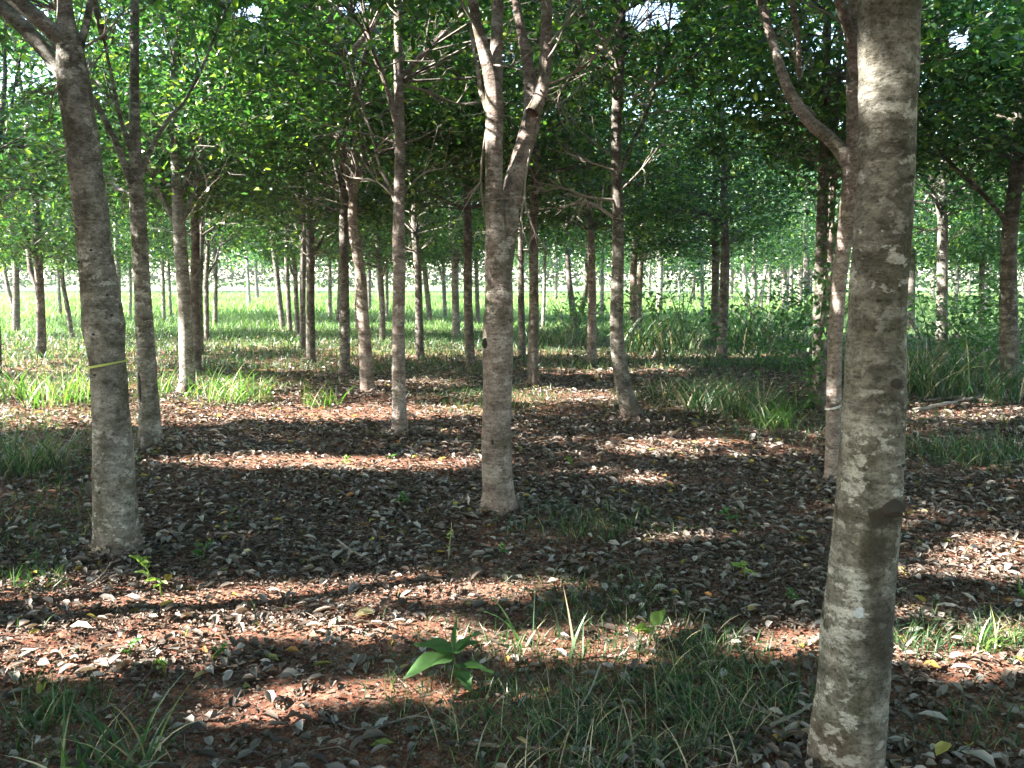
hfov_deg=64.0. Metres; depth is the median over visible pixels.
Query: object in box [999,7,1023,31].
plantation tree
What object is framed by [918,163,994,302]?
distant tree
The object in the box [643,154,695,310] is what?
plantation tree
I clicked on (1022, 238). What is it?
plantation tree
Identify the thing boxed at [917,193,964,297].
distant tree
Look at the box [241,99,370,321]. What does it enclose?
plantation tree
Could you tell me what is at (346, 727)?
fallen stick
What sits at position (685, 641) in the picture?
grass clump
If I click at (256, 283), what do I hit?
distant tree
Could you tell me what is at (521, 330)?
plantation tree
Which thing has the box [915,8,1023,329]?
plantation tree
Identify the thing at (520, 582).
twig debris
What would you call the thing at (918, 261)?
distant tree
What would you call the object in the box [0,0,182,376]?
plantation tree
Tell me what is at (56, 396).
grass clump
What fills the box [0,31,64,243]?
plantation tree
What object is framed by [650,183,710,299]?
distant tree
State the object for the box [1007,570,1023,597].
grass clump
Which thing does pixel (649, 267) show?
distant tree
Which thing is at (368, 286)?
distant tree
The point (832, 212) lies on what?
climbing vine
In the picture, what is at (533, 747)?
fallen stick
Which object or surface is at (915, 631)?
grass clump
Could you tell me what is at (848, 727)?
plantation tree
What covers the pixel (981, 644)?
grass clump
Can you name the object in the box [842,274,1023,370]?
bush
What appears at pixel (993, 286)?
bush
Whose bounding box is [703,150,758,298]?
distant tree
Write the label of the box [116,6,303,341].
plantation tree
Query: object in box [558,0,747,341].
plantation tree
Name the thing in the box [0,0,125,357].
plantation tree
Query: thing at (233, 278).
woods
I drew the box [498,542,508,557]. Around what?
seedling
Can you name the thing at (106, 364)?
tape band
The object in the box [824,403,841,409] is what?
wire band
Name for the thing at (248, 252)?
distant tree
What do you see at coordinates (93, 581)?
fallen stick
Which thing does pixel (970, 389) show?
grass clump
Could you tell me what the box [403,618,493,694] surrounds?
seedling
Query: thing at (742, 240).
plantation tree
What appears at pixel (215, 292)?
plantation tree
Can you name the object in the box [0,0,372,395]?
plantation tree
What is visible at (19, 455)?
grass clump
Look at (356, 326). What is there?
plantation tree
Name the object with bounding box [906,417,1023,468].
grass clump
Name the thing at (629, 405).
plantation tree
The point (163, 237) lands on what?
plantation tree
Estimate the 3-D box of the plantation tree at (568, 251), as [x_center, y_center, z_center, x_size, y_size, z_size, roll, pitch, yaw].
[1.259,-5.559,20.856,4.501,8.912,4.464,6,10,40]
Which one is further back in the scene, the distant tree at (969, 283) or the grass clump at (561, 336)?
the distant tree at (969, 283)
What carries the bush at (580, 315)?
on the ground at (320, 698)
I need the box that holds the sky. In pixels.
[0,1,1022,279]
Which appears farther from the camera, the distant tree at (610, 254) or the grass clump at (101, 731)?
the distant tree at (610, 254)
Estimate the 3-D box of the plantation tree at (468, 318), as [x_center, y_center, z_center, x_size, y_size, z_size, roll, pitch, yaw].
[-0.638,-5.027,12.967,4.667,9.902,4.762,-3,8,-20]
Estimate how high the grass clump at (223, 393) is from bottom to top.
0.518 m
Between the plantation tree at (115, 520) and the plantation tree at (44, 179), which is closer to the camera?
the plantation tree at (115, 520)
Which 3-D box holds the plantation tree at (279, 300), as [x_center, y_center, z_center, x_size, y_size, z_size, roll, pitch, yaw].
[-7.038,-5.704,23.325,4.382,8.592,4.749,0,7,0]
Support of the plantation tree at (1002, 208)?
on the ground at (320, 698)
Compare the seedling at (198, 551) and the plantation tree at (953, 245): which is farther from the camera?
the plantation tree at (953, 245)
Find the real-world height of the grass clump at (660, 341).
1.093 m
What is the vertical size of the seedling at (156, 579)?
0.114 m
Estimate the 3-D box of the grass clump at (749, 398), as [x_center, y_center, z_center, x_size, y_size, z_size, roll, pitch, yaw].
[2.601,0.050,9.205,1.778,0.587,1.945,-7,10,-43]
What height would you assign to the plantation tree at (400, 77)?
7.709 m
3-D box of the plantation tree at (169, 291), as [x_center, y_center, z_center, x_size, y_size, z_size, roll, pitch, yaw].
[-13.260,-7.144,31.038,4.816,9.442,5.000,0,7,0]
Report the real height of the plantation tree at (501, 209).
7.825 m
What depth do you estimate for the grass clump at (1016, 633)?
3.42 m
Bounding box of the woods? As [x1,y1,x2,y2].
[0,113,1022,289]
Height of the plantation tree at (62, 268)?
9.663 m
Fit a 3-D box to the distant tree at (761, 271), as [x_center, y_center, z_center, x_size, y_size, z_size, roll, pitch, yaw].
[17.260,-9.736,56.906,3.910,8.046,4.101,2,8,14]
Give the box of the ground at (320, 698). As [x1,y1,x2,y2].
[0,280,1023,767]
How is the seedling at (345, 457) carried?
on the ground at (320, 698)
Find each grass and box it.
[0,290,1023,340]
[0,314,1023,767]
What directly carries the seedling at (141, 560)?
on the ground at (320, 698)
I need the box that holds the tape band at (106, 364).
[87,359,127,368]
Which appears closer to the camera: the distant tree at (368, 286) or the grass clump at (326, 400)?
the grass clump at (326, 400)
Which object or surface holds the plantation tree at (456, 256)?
on the ground at (320, 698)
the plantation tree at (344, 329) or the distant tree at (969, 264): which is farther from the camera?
the distant tree at (969, 264)
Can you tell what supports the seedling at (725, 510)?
on the ground at (320, 698)
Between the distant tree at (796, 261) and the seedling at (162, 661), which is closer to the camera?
the seedling at (162, 661)
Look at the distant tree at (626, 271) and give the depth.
51.65 m
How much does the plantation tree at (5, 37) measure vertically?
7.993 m
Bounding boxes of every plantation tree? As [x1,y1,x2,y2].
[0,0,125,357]
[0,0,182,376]
[0,0,349,450]
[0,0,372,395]
[0,0,393,558]
[0,4,131,337]
[0,16,28,124]
[0,20,58,241]
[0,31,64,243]
[0,35,70,330]
[2,87,113,317]
[26,0,331,373]
[50,47,186,293]
[97,119,189,317]
[102,5,315,354]
[104,48,232,318]
[112,217,233,315]
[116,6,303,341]
[120,9,279,325]
[146,0,656,436]
[155,0,536,392]
[163,1,481,374]
[179,0,450,362]
[185,7,424,351]
[189,79,287,328]
[205,20,386,338]
[211,6,306,331]
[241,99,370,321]
[251,225,331,317]
[256,0,656,516]
[259,48,455,339]
[283,1,518,358]
[291,12,392,330]
[323,1,629,369]
[331,126,410,318]
[358,77,526,336]
[365,83,484,322]
[366,0,706,387]
[406,0,804,419]
[408,92,517,322]
[418,0,651,357]
[426,154,484,316]
[476,0,729,363]
[480,46,631,328]
[481,3,639,333]
[548,78,655,314]
[555,0,757,341]
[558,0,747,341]
[567,0,1022,481]
[608,2,810,343]
[623,0,845,359]
[628,0,1023,340]
[628,0,1023,412]
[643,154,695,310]
[644,85,761,316]
[719,166,781,309]
[720,139,811,309]
[730,116,817,312]
[730,201,798,309]
[750,101,851,316]
[785,195,808,303]
[805,0,921,767]
[815,0,1023,362]
[835,17,1018,329]
[840,0,1023,394]
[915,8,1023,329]
[926,0,1023,226]
[947,54,1023,232]
[975,122,1023,243]
[983,179,1023,251]
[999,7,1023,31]
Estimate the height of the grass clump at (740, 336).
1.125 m
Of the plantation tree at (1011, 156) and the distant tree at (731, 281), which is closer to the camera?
the plantation tree at (1011, 156)
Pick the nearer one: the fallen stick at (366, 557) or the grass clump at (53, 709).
the grass clump at (53, 709)
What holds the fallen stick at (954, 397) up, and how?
on the ground at (320, 698)
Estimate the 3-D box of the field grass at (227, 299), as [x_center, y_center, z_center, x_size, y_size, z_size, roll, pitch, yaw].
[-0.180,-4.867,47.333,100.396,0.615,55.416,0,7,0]
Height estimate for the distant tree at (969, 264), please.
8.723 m
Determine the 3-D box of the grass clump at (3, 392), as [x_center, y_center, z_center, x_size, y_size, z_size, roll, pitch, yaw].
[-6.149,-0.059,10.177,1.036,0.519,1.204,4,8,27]
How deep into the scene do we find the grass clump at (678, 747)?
2.70 m
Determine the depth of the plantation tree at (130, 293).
30.83 m
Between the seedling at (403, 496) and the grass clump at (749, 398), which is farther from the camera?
the grass clump at (749, 398)
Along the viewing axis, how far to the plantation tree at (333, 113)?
9.96 m
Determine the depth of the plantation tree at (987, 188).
9.49 m
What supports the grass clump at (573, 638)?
on the ground at (320, 698)
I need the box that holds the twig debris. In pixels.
[0,426,1023,767]
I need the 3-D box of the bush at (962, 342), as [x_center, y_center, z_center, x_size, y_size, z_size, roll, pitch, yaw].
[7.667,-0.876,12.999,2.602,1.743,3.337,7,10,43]
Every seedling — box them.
[17,580,27,591]
[27,548,39,557]
[122,636,143,653]
[129,554,151,583]
[145,577,167,595]
[154,657,167,675]
[192,540,214,562]
[211,641,227,666]
[342,455,351,464]
[395,491,409,505]
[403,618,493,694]
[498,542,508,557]
[632,609,665,644]
[717,507,740,527]
[731,560,756,578]
[785,587,801,608]
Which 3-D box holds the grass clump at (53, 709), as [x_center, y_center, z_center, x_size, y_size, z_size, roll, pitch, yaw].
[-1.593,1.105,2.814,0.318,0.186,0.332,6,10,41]
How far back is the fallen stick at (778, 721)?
2.73 m
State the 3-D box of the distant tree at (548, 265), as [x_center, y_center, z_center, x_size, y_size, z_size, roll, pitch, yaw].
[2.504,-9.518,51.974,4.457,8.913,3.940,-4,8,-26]
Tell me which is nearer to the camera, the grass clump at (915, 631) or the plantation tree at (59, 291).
the grass clump at (915, 631)
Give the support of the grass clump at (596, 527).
on the ground at (320, 698)
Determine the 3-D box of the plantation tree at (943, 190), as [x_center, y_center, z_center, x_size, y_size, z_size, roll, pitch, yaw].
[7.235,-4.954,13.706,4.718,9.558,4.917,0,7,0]
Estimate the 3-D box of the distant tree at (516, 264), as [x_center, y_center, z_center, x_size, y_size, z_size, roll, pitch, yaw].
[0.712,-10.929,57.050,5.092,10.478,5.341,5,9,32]
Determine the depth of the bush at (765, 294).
19.77 m
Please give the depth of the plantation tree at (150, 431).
6.86 m
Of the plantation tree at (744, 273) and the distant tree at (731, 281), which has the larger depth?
the distant tree at (731, 281)
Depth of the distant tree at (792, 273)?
40.17 m
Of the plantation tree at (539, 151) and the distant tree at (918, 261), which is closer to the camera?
the plantation tree at (539, 151)
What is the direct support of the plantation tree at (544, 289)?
on the ground at (320, 698)
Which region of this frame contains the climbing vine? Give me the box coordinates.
[791,100,845,408]
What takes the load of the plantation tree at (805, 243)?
on the ground at (320, 698)
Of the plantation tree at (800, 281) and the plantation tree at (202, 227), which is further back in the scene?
the plantation tree at (800, 281)
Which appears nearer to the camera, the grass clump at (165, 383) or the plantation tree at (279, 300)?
the grass clump at (165, 383)
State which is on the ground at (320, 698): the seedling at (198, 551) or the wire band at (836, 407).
the seedling at (198, 551)
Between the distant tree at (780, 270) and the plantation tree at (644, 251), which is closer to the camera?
the plantation tree at (644, 251)
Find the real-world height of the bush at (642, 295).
1.774 m
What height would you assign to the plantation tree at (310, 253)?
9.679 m
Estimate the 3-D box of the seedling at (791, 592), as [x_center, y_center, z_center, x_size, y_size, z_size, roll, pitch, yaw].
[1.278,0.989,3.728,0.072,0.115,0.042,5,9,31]
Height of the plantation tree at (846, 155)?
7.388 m
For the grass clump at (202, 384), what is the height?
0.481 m
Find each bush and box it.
[538,289,609,342]
[578,273,695,351]
[654,238,735,328]
[686,273,848,377]
[687,267,845,338]
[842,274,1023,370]
[914,253,1018,329]
[931,243,1023,339]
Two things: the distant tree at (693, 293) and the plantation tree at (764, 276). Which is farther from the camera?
the distant tree at (693, 293)
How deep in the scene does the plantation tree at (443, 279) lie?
30.83 m
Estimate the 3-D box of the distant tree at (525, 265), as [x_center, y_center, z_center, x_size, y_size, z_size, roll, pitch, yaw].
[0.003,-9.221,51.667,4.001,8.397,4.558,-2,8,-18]
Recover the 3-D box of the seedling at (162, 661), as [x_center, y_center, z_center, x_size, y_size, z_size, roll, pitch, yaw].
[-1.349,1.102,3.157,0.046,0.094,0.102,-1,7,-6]
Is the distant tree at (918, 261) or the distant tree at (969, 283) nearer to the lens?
the distant tree at (918, 261)
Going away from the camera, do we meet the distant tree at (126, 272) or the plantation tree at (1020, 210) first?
the plantation tree at (1020, 210)
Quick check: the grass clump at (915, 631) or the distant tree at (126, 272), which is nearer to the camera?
the grass clump at (915, 631)
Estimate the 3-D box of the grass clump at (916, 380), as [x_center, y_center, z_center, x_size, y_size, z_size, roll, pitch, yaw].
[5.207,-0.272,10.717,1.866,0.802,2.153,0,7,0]
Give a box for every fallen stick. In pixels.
[62,557,123,591]
[320,703,471,735]
[333,539,389,571]
[344,546,388,571]
[469,711,641,767]
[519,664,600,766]
[736,694,812,728]
[910,386,1000,411]
[925,389,999,401]
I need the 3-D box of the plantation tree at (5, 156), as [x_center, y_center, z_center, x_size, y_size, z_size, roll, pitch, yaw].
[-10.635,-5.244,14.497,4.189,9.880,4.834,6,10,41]
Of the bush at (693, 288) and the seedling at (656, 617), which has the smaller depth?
the seedling at (656, 617)
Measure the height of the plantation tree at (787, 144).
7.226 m
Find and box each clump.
[0,365,67,403]
[0,413,90,479]
[0,672,97,733]
[4,662,218,767]
[6,362,89,408]
[130,367,178,394]
[170,366,232,398]
[181,364,286,404]
[295,379,354,408]
[413,653,654,767]
[479,581,595,672]
[502,647,802,767]
[516,315,607,347]
[558,504,639,541]
[601,302,729,354]
[607,626,814,764]
[622,597,762,677]
[636,369,738,405]
[668,367,824,420]
[685,302,811,353]
[736,393,813,431]
[843,337,983,396]
[893,609,957,653]
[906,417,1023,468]
[907,332,1023,405]
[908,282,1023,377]
[930,609,1023,655]
[979,621,1023,644]
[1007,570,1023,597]
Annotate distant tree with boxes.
[111,220,132,275]
[217,212,283,304]
[219,218,283,300]
[318,243,392,312]
[366,264,407,295]
[483,232,554,291]
[512,245,538,273]
[524,208,577,298]
[580,218,644,276]
[583,174,637,271]
[624,189,681,296]
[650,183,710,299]
[675,162,720,299]
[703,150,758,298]
[730,168,816,305]
[730,219,776,296]
[750,182,816,301]
[758,164,833,308]
[762,184,816,295]
[775,173,848,291]
[850,183,936,266]
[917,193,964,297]
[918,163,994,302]
[949,120,1023,309]
[954,207,997,299]
[959,176,1023,271]
[1000,198,1023,302]
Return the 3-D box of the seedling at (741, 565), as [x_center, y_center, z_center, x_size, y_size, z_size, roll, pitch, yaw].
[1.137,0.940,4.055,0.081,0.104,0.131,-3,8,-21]
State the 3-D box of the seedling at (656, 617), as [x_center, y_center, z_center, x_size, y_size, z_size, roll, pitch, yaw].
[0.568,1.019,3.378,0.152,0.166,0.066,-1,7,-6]
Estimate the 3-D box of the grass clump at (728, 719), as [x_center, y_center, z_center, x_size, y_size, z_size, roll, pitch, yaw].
[0.756,1.067,2.883,0.767,0.200,0.819,-6,9,-39]
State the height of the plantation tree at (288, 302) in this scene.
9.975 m
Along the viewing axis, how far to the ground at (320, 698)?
3.71 m
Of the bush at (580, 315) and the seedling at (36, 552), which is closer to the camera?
the seedling at (36, 552)
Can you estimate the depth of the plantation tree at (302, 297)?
16.55 m
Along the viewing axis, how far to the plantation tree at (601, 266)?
32.14 m
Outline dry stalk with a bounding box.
[446,521,452,559]
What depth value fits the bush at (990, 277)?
23.38 m
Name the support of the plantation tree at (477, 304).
on the ground at (320, 698)
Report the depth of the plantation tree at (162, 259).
28.89 m
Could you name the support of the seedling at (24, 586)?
on the ground at (320, 698)
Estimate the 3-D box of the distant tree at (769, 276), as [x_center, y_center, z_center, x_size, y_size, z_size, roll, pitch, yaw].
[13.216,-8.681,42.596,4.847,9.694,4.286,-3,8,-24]
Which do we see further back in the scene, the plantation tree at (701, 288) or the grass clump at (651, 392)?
the plantation tree at (701, 288)
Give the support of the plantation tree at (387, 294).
on the ground at (320, 698)
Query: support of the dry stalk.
on the ground at (320, 698)
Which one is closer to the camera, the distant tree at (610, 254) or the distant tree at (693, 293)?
the distant tree at (610, 254)
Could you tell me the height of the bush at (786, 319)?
1.746 m
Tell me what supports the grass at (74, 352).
on the ground at (320, 698)
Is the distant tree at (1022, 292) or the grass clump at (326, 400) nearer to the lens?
the grass clump at (326, 400)
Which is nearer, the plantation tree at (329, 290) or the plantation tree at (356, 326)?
the plantation tree at (356, 326)
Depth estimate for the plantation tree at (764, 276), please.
38.50 m
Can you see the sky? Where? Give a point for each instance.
(256, 12)
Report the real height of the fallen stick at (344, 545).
0.077 m
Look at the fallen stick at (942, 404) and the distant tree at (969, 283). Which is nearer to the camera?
the fallen stick at (942, 404)
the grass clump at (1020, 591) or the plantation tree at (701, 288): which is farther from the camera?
the plantation tree at (701, 288)
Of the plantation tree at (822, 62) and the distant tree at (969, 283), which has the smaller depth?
the plantation tree at (822, 62)
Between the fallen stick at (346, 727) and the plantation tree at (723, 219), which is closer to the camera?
the fallen stick at (346, 727)
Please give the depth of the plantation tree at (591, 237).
13.83 m
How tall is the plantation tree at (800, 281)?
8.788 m
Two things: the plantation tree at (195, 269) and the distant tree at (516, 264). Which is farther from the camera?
the distant tree at (516, 264)
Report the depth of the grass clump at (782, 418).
8.22 m
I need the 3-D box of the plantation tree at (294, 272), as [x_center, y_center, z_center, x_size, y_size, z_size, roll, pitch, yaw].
[-5.415,-5.875,19.841,5.012,9.820,4.449,0,7,0]
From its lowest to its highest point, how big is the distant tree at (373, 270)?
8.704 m
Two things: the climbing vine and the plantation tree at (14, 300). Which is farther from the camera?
the plantation tree at (14, 300)
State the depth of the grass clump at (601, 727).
2.69 m
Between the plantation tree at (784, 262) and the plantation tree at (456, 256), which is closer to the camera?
the plantation tree at (456, 256)
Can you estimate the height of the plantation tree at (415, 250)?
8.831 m
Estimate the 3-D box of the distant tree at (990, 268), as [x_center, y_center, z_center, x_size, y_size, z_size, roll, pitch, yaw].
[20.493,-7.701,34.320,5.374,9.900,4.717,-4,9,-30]
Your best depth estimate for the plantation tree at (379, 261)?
19.33 m
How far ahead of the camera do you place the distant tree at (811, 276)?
43.23 m
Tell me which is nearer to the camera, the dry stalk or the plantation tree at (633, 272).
the dry stalk
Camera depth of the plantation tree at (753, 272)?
34.67 m
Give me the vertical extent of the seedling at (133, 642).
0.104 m
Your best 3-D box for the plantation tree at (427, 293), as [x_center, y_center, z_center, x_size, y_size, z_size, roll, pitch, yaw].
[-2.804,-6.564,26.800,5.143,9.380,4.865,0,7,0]
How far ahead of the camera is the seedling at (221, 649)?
3.24 m

